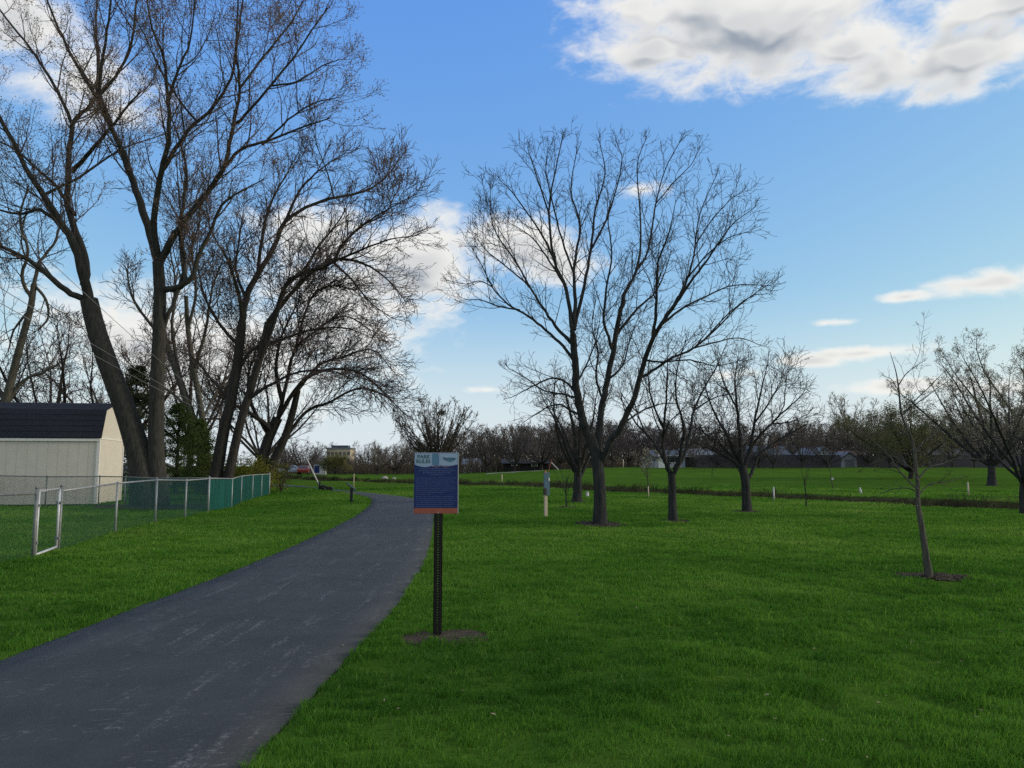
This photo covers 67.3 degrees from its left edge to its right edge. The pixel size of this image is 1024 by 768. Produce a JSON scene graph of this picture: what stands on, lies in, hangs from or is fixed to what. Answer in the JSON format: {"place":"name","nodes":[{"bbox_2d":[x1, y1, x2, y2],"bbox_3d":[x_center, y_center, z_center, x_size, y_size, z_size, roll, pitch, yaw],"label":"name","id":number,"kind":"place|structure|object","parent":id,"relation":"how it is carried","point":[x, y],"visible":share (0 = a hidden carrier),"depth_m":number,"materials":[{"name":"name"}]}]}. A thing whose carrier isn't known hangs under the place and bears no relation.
{"place":"outdoors","nodes":[
{"label":"outdoors","id":0,"kind":"place"},
{"bbox_2d":[0,484,433,767],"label":"path","id":1,"kind":"structure","parent":0,"point":[226,670],"depth_m":6.62,"materials":[{"name":"asphalt"}]},
{"bbox_2d":[305,456,332,490],"bbox_3d":[-13.405,6.160,53.195,2.083,2.395,0.511,0,-6,3],"label":"barrier arm","id":2,"kind":"object","parent":1,"relation":"on","point":[322,487],"visible":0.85,"depth_m":53.05},
{"bbox_2d":[399,630,435,644],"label":"soil","id":3,"kind":"structure","parent":0,"point":[415,637],"depth_m":7.52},
{"bbox_2d":[0,466,1023,767],"bbox_3d":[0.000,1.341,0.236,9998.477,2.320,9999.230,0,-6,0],"label":"ground","id":4,"kind":"structure","parent":0,"point":[870,478],"depth_m":8.47,"materials":[{"name":"plant"}]},
{"bbox_2d":[0,492,36,559],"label":"chain link fence","id":5,"kind":"object","parent":4,"relation":"on","point":[17,494],"visible":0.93,"depth_m":14.03,"materials":[{"name":"grey metal"}]},
{"bbox_2d":[0,338,54,401],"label":"bare tree","id":6,"kind":"object","parent":4,"relation":"on","point":[25,363],"visible":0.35,"depth_m":61.57,"materials":[{"name":"brown plant"}]},
{"bbox_2d":[0,146,88,401],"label":"bare tree","id":7,"kind":"object","parent":4,"relation":"on","point":[8,393],"visible":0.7,"depth_m":40.51,"materials":[{"name":"brown plant"}]},
{"bbox_2d":[31,484,63,556],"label":"chain link gate","id":8,"kind":"structure","parent":4,"relation":"on","point":[36,518],"depth_m":14.95,"materials":[{"name":"silver metal"}]},
{"bbox_2d":[0,402,123,505],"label":"shed","id":9,"kind":"structure","parent":4,"relation":"on","point":[60,439],"depth_m":32.69,"materials":[{"name":"beige"}]},
{"bbox_2d":[0,475,206,510],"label":"chain link fence","id":10,"kind":"object","parent":4,"relation":"on","point":[125,490],"visible":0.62,"depth_m":29.74,"materials":[{"name":"grey metal"}]},
{"bbox_2d":[0,304,216,406],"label":"bare tree","id":11,"kind":"object","parent":4,"relation":"on","point":[62,376],"visible":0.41,"depth_m":58.90,"materials":[{"name":"brown plant"}]},
{"bbox_2d":[23,306,225,424],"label":"bare tree","id":12,"kind":"object","parent":4,"relation":"on","point":[91,376],"visible":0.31,"depth_m":70.05,"materials":[{"name":"brown plant"}]},
{"bbox_2d":[60,476,209,548],"bbox_3d":[-10.185,3.453,21.930,0.251,1.525,13.049,1,-6,-8],"label":"chain link fence","id":13,"kind":"object","parent":4,"relation":"on","point":[155,497],"visible":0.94,"depth_m":20.18,"materials":[{"name":"metal"}]},
{"bbox_2d":[122,364,165,493],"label":"evergreen tree","id":14,"kind":"object","parent":4,"relation":"on","point":[136,394],"visible":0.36,"depth_m":44.09,"materials":[{"name":"green plant"}]},
{"bbox_2d":[86,504,206,509],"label":"mulch","id":15,"kind":"object","parent":4,"relation":"on","point":[103,506],"visible":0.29,"depth_m":31.00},
{"bbox_2d":[57,305,259,476],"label":"bare tree","id":16,"kind":"object","parent":4,"relation":"on","point":[216,404],"visible":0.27,"depth_m":70.36,"materials":[{"name":"brown plant"}]},
{"bbox_2d":[126,400,211,493],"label":"evergreen tree","id":17,"kind":"object","parent":4,"relation":"on","point":[181,417],"visible":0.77,"depth_m":45.65,"materials":[{"name":"green plant"}]},
{"bbox_2d":[98,159,258,483],"bbox_3d":[-22.357,-4.021,52.471,11.171,22.915,10.884,0,-6,0],"label":"pale barked tree","id":18,"kind":"object","parent":4,"relation":"on","point":[176,369],"visible":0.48,"depth_m":51.55,"materials":[{"name":"brown plant"}]},
{"bbox_2d":[0,0,389,506],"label":"maple tree","id":19,"kind":"object","parent":4,"relation":"on","point":[145,456],"visible":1,"depth_m":32.39,"materials":[{"name":"brown plant"}]},
{"bbox_2d":[167,417,225,491],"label":"evergreen tree","id":20,"kind":"object","parent":4,"relation":"on","point":[203,424],"visible":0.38,"depth_m":48.51,"materials":[{"name":"green plant"}]},
{"bbox_2d":[205,412,234,423],"bbox_3d":[-17.997,4.460,47.269,1.800,5.494,0.350,0,-6,0],"label":"utility pole","id":21,"kind":"object","parent":4,"relation":"on","point":[219,418],"visible":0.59,"depth_m":47.34,"materials":[{"name":"brown wood"}]},
{"bbox_2d":[1,288,220,415],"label":"power line","id":22,"kind":"object","parent":21,"relation":"attached to","point":[91,343],"visible":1,"depth_m":19.68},
{"bbox_2d":[209,473,269,509],"bbox_3d":[-12.707,5.122,36.993,0.238,1.550,17.759,1,-6,-11],"label":"privacy fence","id":23,"kind":"object","parent":4,"relation":"on","point":[219,489],"visible":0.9,"depth_m":33.61,"materials":[{"name":"fabric"}]},
{"bbox_2d":[191,454,296,493],"bbox_3d":[-16.814,5.543,47.190,6.862,2.494,5.021,1,-6,-13],"label":"shrub","id":24,"kind":"object","parent":4,"relation":"on","point":[239,470],"visible":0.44,"depth_m":47.11,"materials":[{"name":"green plant"}]},
{"bbox_2d":[182,349,337,457],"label":"bare tree","id":25,"kind":"object","parent":4,"relation":"on","point":[254,448],"visible":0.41,"depth_m":78.36,"materials":[{"name":"brown plant"}]},
{"bbox_2d":[242,438,315,474],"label":"tree","id":26,"kind":"object","parent":4,"relation":"on","point":[285,456],"visible":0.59,"depth_m":117.56,"materials":[{"name":"brown plant"}]},
{"bbox_2d":[272,464,298,491],"bbox_3d":[-14.840,6.029,49.475,2.493,1.932,1.981,-6,-8,42],"label":"shrub","id":27,"kind":"object","parent":4,"relation":"on","point":[282,484],"visible":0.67,"depth_m":49.59,"materials":[{"name":"green plant"}]},
{"bbox_2d":[165,91,448,494],"bbox_3d":[-12.199,-5.194,46.358,19.574,24.015,10.627,-2,-6,20],"label":"maple tree","id":28,"kind":"object","parent":4,"relation":"on","point":[217,470],"visible":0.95,"depth_m":45.22,"materials":[{"name":"brown plant"}]},
{"bbox_2d":[283,439,334,465],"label":"tree","id":29,"kind":"object","parent":4,"relation":"on","point":[313,456],"visible":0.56,"depth_m":139.44,"materials":[{"name":"brown plant"}]},
{"bbox_2d":[189,230,433,488],"bbox_3d":[-15.220,-1.520,57.410,18.420,19.070,11.238,0,-6,0],"label":"dark tree","id":30,"kind":"object","parent":4,"relation":"on","point":[270,430],"visible":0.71,"depth_m":56.98,"materials":[{"name":"brown plant"}]},
{"bbox_2d":[317,452,352,474],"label":"leafing tree","id":31,"kind":"object","parent":4,"relation":"on","point":[333,461],"visible":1,"depth_m":118.97,"materials":[{"name":"green plant"}]},
{"bbox_2d":[326,445,355,461],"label":"apartment block","id":32,"kind":"structure","parent":4,"relation":"on","point":[345,449],"depth_m":328.84,"materials":[{"name":"beige concrete"}]},
{"bbox_2d":[350,442,384,464],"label":"tree","id":33,"kind":"object","parent":4,"relation":"on","point":[361,451],"visible":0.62,"depth_m":184.88,"materials":[{"name":"brown plant"}]},
{"bbox_2d":[353,446,404,474],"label":"tree","id":34,"kind":"object","parent":4,"relation":"on","point":[377,469],"visible":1,"depth_m":123.28,"materials":[{"name":"brown plant"}]},
{"bbox_2d":[369,441,413,473],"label":"tree","id":35,"kind":"object","parent":4,"relation":"on","point":[406,453],"visible":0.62,"depth_m":130.61,"materials":[{"name":"brown plant"}]},
{"bbox_2d":[382,444,421,472],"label":"tree","id":36,"kind":"object","parent":4,"relation":"on","point":[409,459],"visible":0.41,"depth_m":142.85,"materials":[{"name":"brown plant"}]},
{"bbox_2d":[414,452,458,634],"bbox_3d":[-0.764,1.742,7.690,0.450,2.105,0.054,0,-6,-1],"label":"park sign","id":37,"kind":"object","parent":4,"relation":"on","point":[436,483],"visible":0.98,"depth_m":7.74,"materials":[{"name":"dark blue steel"},{"name":"painted metal sign panel"}]},
{"bbox_2d":[394,396,484,451],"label":"bare tree","id":38,"kind":"object","parent":4,"relation":"on","point":[435,437],"visible":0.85,"depth_m":91.53,"materials":[{"name":"brown plant"}]},
{"bbox_2d":[431,627,488,644],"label":"soil","id":39,"kind":"structure","parent":4,"relation":"on","point":[457,632],"depth_m":7.58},
{"bbox_2d":[433,431,487,467],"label":"tree","id":40,"kind":"object","parent":4,"relation":"on","point":[466,446],"visible":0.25,"depth_m":162.30,"materials":[{"name":"brown plant"}]},
{"bbox_2d":[462,439,486,471],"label":"tree","id":41,"kind":"object","parent":4,"relation":"on","point":[469,454],"visible":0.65,"depth_m":138.36,"materials":[{"name":"brown plant"}]},
{"bbox_2d":[469,427,507,472],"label":"tree","id":42,"kind":"object","parent":4,"relation":"on","point":[484,460],"visible":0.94,"depth_m":125.12,"materials":[{"name":"brown plant"}]},
{"bbox_2d":[457,430,522,460],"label":"tree","id":43,"kind":"object","parent":4,"relation":"on","point":[490,445],"visible":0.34,"depth_m":162.52,"materials":[{"name":"brown plant"}]},
{"bbox_2d":[484,422,535,471],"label":"tree","id":44,"kind":"object","parent":4,"relation":"on","point":[516,461],"visible":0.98,"depth_m":121.58,"materials":[{"name":"brown plant"}]},
{"bbox_2d":[483,425,537,457],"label":"tree","id":45,"kind":"object","parent":4,"relation":"on","point":[501,428],"visible":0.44,"depth_m":161.11,"materials":[{"name":"brown plant"}]},
{"bbox_2d":[485,427,555,458],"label":"tree","id":46,"kind":"object","parent":4,"relation":"on","point":[515,441],"visible":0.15,"depth_m":162.56,"materials":[{"name":"brown plant"}]},
{"bbox_2d":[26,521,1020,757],"bbox_3d":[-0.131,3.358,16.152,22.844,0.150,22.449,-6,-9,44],"label":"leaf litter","id":47,"kind":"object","parent":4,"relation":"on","point":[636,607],"visible":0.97,"depth_m":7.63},
{"bbox_2d":[501,459,549,470],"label":"house","id":48,"kind":"structure","parent":4,"relation":"on","point":[524,466],"depth_m":131.23,"materials":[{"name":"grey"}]},
{"bbox_2d":[513,429,555,458],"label":"tree","id":49,"kind":"object","parent":4,"relation":"on","point":[536,446],"visible":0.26,"depth_m":144.06,"materials":[{"name":"brown plant"}]},
{"bbox_2d":[502,415,571,469],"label":"tree","id":50,"kind":"object","parent":4,"relation":"on","point":[542,462],"visible":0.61,"depth_m":126.69,"materials":[{"name":"brown plant"}]},
{"bbox_2d":[543,470,549,516],"bbox_3d":[1.133,3.811,25.738,0.270,1.842,0.200,3,-7,-28],"label":"bag station","id":51,"kind":"object","parent":4,"relation":"on","point":[546,490],"visible":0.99,"depth_m":25.75,"materials":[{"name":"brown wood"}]},
{"bbox_2d":[533,426,584,469],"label":"tree","id":52,"kind":"object","parent":4,"relation":"on","point":[560,460],"visible":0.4,"depth_m":121.20,"materials":[{"name":"brown plant"}]},
{"bbox_2d":[551,465,578,505],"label":"sapling","id":53,"kind":"object","parent":4,"relation":"on","point":[567,479],"visible":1,"depth_m":31.03,"materials":[{"name":"brown plant"}]},
{"bbox_2d":[531,355,618,501],"bbox_3d":[2.950,2.182,36.541,4.288,6.957,5.033,0,-6,0],"label":"park tree","id":54,"kind":"object","parent":4,"relation":"on","point":[574,459],"visible":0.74,"depth_m":35.53,"materials":[{"name":"brown plant"}]},
{"bbox_2d":[576,521,625,526],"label":"mulch","id":55,"kind":"object","parent":4,"relation":"on","point":[609,524],"visible":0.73,"depth_m":22.21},
{"bbox_2d":[432,115,785,524],"bbox_3d":[2.817,-2.540,23.020,10.504,13.558,6.814,0,-6,0],"label":"park tree","id":56,"kind":"object","parent":4,"relation":"on","point":[598,455],"visible":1,"depth_m":22.67,"materials":[{"name":"brown plant"}]},
{"bbox_2d":[582,420,644,467],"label":"tree","id":57,"kind":"object","parent":4,"relation":"on","point":[611,458],"visible":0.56,"depth_m":119.40,"materials":[{"name":"brown plant"}]},
{"bbox_2d":[248,446,997,473],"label":"scrub","id":58,"kind":"object","parent":4,"relation":"on","point":[496,466],"visible":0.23,"depth_m":133.53,"materials":[{"name":"plant"}]},
{"bbox_2d":[603,427,664,458],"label":"tree","id":59,"kind":"object","parent":4,"relation":"on","point":[649,441],"visible":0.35,"depth_m":143.97,"materials":[{"name":"brown plant"}]},
{"bbox_2d":[603,424,666,466],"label":"tree","id":60,"kind":"object","parent":4,"relation":"on","point":[629,459],"visible":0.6,"depth_m":123.06,"materials":[{"name":"brown plant"}]},
{"bbox_2d":[631,448,659,497],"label":"sapling","id":61,"kind":"object","parent":4,"relation":"on","point":[644,452],"visible":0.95,"depth_m":41.36,"materials":[{"name":"brown plant"}]},
{"bbox_2d":[273,474,1018,509],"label":"bank weeds","id":62,"kind":"object","parent":4,"relation":"on","point":[464,482],"visible":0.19,"depth_m":50.86,"materials":[{"name":"plant"}]},
{"bbox_2d":[626,416,674,449],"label":"tree","id":63,"kind":"object","parent":4,"relation":"on","point":[666,423],"visible":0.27,"depth_m":148.47,"materials":[{"name":"brown plant"}]},
{"bbox_2d":[565,261,750,520],"bbox_3d":[4.730,0.441,24.137,6.146,7.876,5.082,0,-6,0],"label":"park tree","id":64,"kind":"object","parent":4,"relation":"on","point":[672,508],"visible":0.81,"depth_m":23.68,"materials":[{"name":"brown plant"}]},
{"bbox_2d":[625,421,696,449],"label":"tree","id":65,"kind":"object","parent":4,"relation":"on","point":[643,436],"visible":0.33,"depth_m":143.64,"materials":[{"name":"brown plant"}]},
{"bbox_2d":[648,450,681,467],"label":"house","id":66,"kind":"structure","parent":4,"relation":"on","point":[657,464],"depth_m":117.39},
{"bbox_2d":[655,445,683,467],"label":"tree","id":67,"kind":"object","parent":4,"relation":"on","point":[668,456],"visible":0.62,"depth_m":105.22,"materials":[{"name":"brown plant"}]},
{"bbox_2d":[682,449,712,466],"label":"house","id":68,"kind":"structure","parent":4,"relation":"on","point":[687,462],"depth_m":125.39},
{"bbox_2d":[683,437,712,467],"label":"tree","id":69,"kind":"object","parent":4,"relation":"on","point":[693,456],"visible":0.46,"depth_m":103.33,"materials":[{"name":"brown plant"}]},
{"bbox_2d":[700,444,729,467],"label":"tree","id":70,"kind":"object","parent":4,"relation":"on","point":[717,463],"visible":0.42,"depth_m":105.37,"materials":[{"name":"brown plant"}]},
{"bbox_2d":[690,424,745,454],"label":"tree","id":71,"kind":"object","parent":4,"relation":"on","point":[707,439],"visible":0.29,"depth_m":142.08,"materials":[{"name":"brown plant"}]},
{"bbox_2d":[692,426,758,454],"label":"tree","id":72,"kind":"object","parent":4,"relation":"on","point":[723,439],"visible":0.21,"depth_m":140.55,"materials":[{"name":"brown plant"}]},
{"bbox_2d":[706,429,762,467],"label":"tree","id":73,"kind":"object","parent":4,"relation":"on","point":[737,449],"visible":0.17,"depth_m":104.23,"materials":[{"name":"brown plant"}]},
{"bbox_2d":[695,419,774,453],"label":"tree","id":74,"kind":"object","parent":4,"relation":"on","point":[744,433],"visible":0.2,"depth_m":145.37,"materials":[{"name":"brown plant"}]},
{"bbox_2d":[666,336,831,510],"bbox_3d":[9.319,1.688,29.701,6.506,6.632,4.889,4,-7,-30],"label":"park tree","id":75,"kind":"object","parent":4,"relation":"on","point":[738,461],"visible":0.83,"depth_m":29.23,"materials":[{"name":"brown plant"}]},
{"bbox_2d":[743,443,790,463],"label":"house","id":76,"kind":"structure","parent":4,"relation":"on","point":[785,452],"depth_m":131.90,"materials":[{"name":"grey"}]},
{"bbox_2d":[696,454,840,467],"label":"wooden fence","id":77,"kind":"object","parent":4,"relation":"on","point":[790,461],"visible":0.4,"depth_m":107.44,"materials":[{"name":"wood"}]},
{"bbox_2d":[757,435,788,468],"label":"tree","id":78,"kind":"object","parent":4,"relation":"on","point":[772,457],"visible":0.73,"depth_m":103.29,"materials":[{"name":"brown plant"}]},
{"bbox_2d":[743,428,816,452],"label":"tree","id":79,"kind":"object","parent":4,"relation":"on","point":[780,441],"visible":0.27,"depth_m":140.53,"materials":[{"name":"brown plant"}]},
{"bbox_2d":[762,419,827,444],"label":"tree","id":80,"kind":"object","parent":4,"relation":"on","point":[787,425],"visible":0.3,"depth_m":155.33,"materials":[{"name":"brown plant"}]},
{"bbox_2d":[770,423,833,452],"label":"tree","id":81,"kind":"object","parent":4,"relation":"on","point":[789,426],"visible":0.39,"depth_m":140.14,"materials":[{"name":"brown plant"}]},
{"bbox_2d":[774,427,830,467],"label":"tree","id":82,"kind":"object","parent":4,"relation":"on","point":[801,459],"visible":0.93,"depth_m":105.36,"materials":[{"name":"brown plant"}]},
{"bbox_2d":[791,420,840,446],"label":"tree","id":83,"kind":"object","parent":4,"relation":"on","point":[823,433],"visible":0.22,"depth_m":149.17,"materials":[{"name":"brown plant"}]},
{"bbox_2d":[792,416,855,450],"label":"tree","id":84,"kind":"object","parent":4,"relation":"on","point":[808,428],"visible":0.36,"depth_m":148.88,"materials":[{"name":"brown plant"}]},
{"bbox_2d":[801,427,864,450],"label":"tree","id":85,"kind":"object","parent":4,"relation":"on","point":[841,435],"visible":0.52,"depth_m":144.92,"materials":[{"name":"brown plant"}]},
{"bbox_2d":[804,436,862,467],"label":"tree","id":86,"kind":"object","parent":4,"relation":"on","point":[817,452],"visible":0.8,"depth_m":106.31,"materials":[{"name":"brown plant"}]},
{"bbox_2d":[804,425,882,451],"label":"tree","id":87,"kind":"object","parent":4,"relation":"on","point":[846,448],"visible":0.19,"depth_m":146.37,"materials":[{"name":"brown plant"}]},
{"bbox_2d":[827,391,880,449],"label":"bare tree","id":88,"kind":"object","parent":4,"relation":"on","point":[842,412],"visible":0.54,"depth_m":149.68,"materials":[{"name":"brown plant"}]},
{"bbox_2d":[840,432,893,467],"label":"tree","id":89,"kind":"object","parent":4,"relation":"on","point":[866,458],"visible":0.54,"depth_m":107.31,"materials":[{"name":"brown plant"}]},
{"bbox_2d":[837,407,920,454],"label":"tree","id":90,"kind":"object","parent":4,"relation":"on","point":[872,429],"visible":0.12,"depth_m":121.22,"materials":[{"name":"brown plant"}]},
{"bbox_2d":[857,455,903,467],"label":"wooden fence","id":91,"kind":"object","parent":4,"relation":"on","point":[861,462],"visible":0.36,"depth_m":108.44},
{"bbox_2d":[861,428,912,467],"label":"tree","id":92,"kind":"object","parent":4,"relation":"on","point":[889,461],"visible":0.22,"depth_m":105.44,"materials":[{"name":"brown plant"}]},
{"bbox_2d":[825,392,980,478],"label":"leafing tree","id":93,"kind":"object","parent":4,"relation":"on","point":[907,454],"visible":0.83,"depth_m":74.67,"materials":[{"name":"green plant"}]},
{"bbox_2d":[842,311,984,576],"bbox_3d":[6.272,0.982,11.668,2.106,4.091,1.416,-1,-6,12],"label":"young tree","id":94,"kind":"object","parent":4,"relation":"on","point":[927,566],"visible":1,"depth_m":11.66,"materials":[{"name":"brown plant"}]},
{"bbox_2d":[893,571,970,580],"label":"mulch","id":95,"kind":"object","parent":4,"relation":"on","point":[942,576],"visible":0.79,"depth_m":11.51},
{"bbox_2d":[900,448,974,466],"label":"house","id":96,"kind":"structure","parent":4,"relation":"on","point":[936,451],"depth_m":134.81,"materials":[{"name":"grey"}]},
{"bbox_2d":[927,424,978,467],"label":"tree","id":97,"kind":"object","parent":4,"relation":"on","point":[957,456],"visible":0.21,"depth_m":107.31,"materials":[{"name":"brown plant"}]},
{"bbox_2d":[883,363,1023,485],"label":"budding tree","id":98,"kind":"object","parent":4,"relation":"on","point":[990,463],"visible":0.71,"depth_m":61.72,"materials":[{"name":"brown plant"}]},
{"bbox_2d":[917,455,1020,467],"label":"wooden fence","id":99,"kind":"object","parent":4,"relation":"on","point":[966,462],"visible":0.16,"depth_m":111.43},
{"bbox_2d":[955,430,984,467],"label":"tree","id":100,"kind":"object","parent":4,"relation":"on","point":[973,460],"visible":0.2,"depth_m":106.40,"materials":[{"name":"brown plant"}]},
{"bbox_2d":[933,329,1023,513],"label":"budding tree","id":101,"kind":"object","parent":4,"relation":"on","point":[1018,474],"visible":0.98,"depth_m":27.00,"materials":[{"name":"brown plant"}]},
{"bbox_2d":[939,328,1023,441],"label":"budding tree","id":102,"kind":"object","parent":4,"relation":"on","point":[978,357],"visible":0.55,"depth_m":73.40,"materials":[{"name":"brown plant"}]},
{"bbox_2d":[948,395,1023,454],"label":"tree","id":103,"kind":"object","parent":4,"relation":"on","point":[998,442],"visible":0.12,"depth_m":118.46,"materials":[{"name":"brown plant"}]},
{"bbox_3d":[-8.750,-0.478,10.083,1.800,7.448,0.350,0,-6,0],"label":"utility pole","id":104,"kind":"object","parent":4,"relation":"on","visible":0},
{"bbox_2d":[0,303,211,414],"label":"power line","id":105,"kind":"object","parent":104,"relation":"attached to","point":[87,351],"visible":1,"depth_m":19.55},
{"bbox_2d":[0,215,221,411],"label":"power line","id":106,"kind":"object","parent":104,"relation":"attached to","point":[89,297],"visible":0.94,"depth_m":19.50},
{"bbox_2d":[0,0,1023,465],"label":"sky","id":107,"kind":"structure","parent":0,"point":[888,134],"materials":[{"name":"blue"}]},
{"bbox_2d":[834,452,856,467],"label":"garage","id":108,"kind":"structure","parent":0,"point":[850,459],"depth_m":110.43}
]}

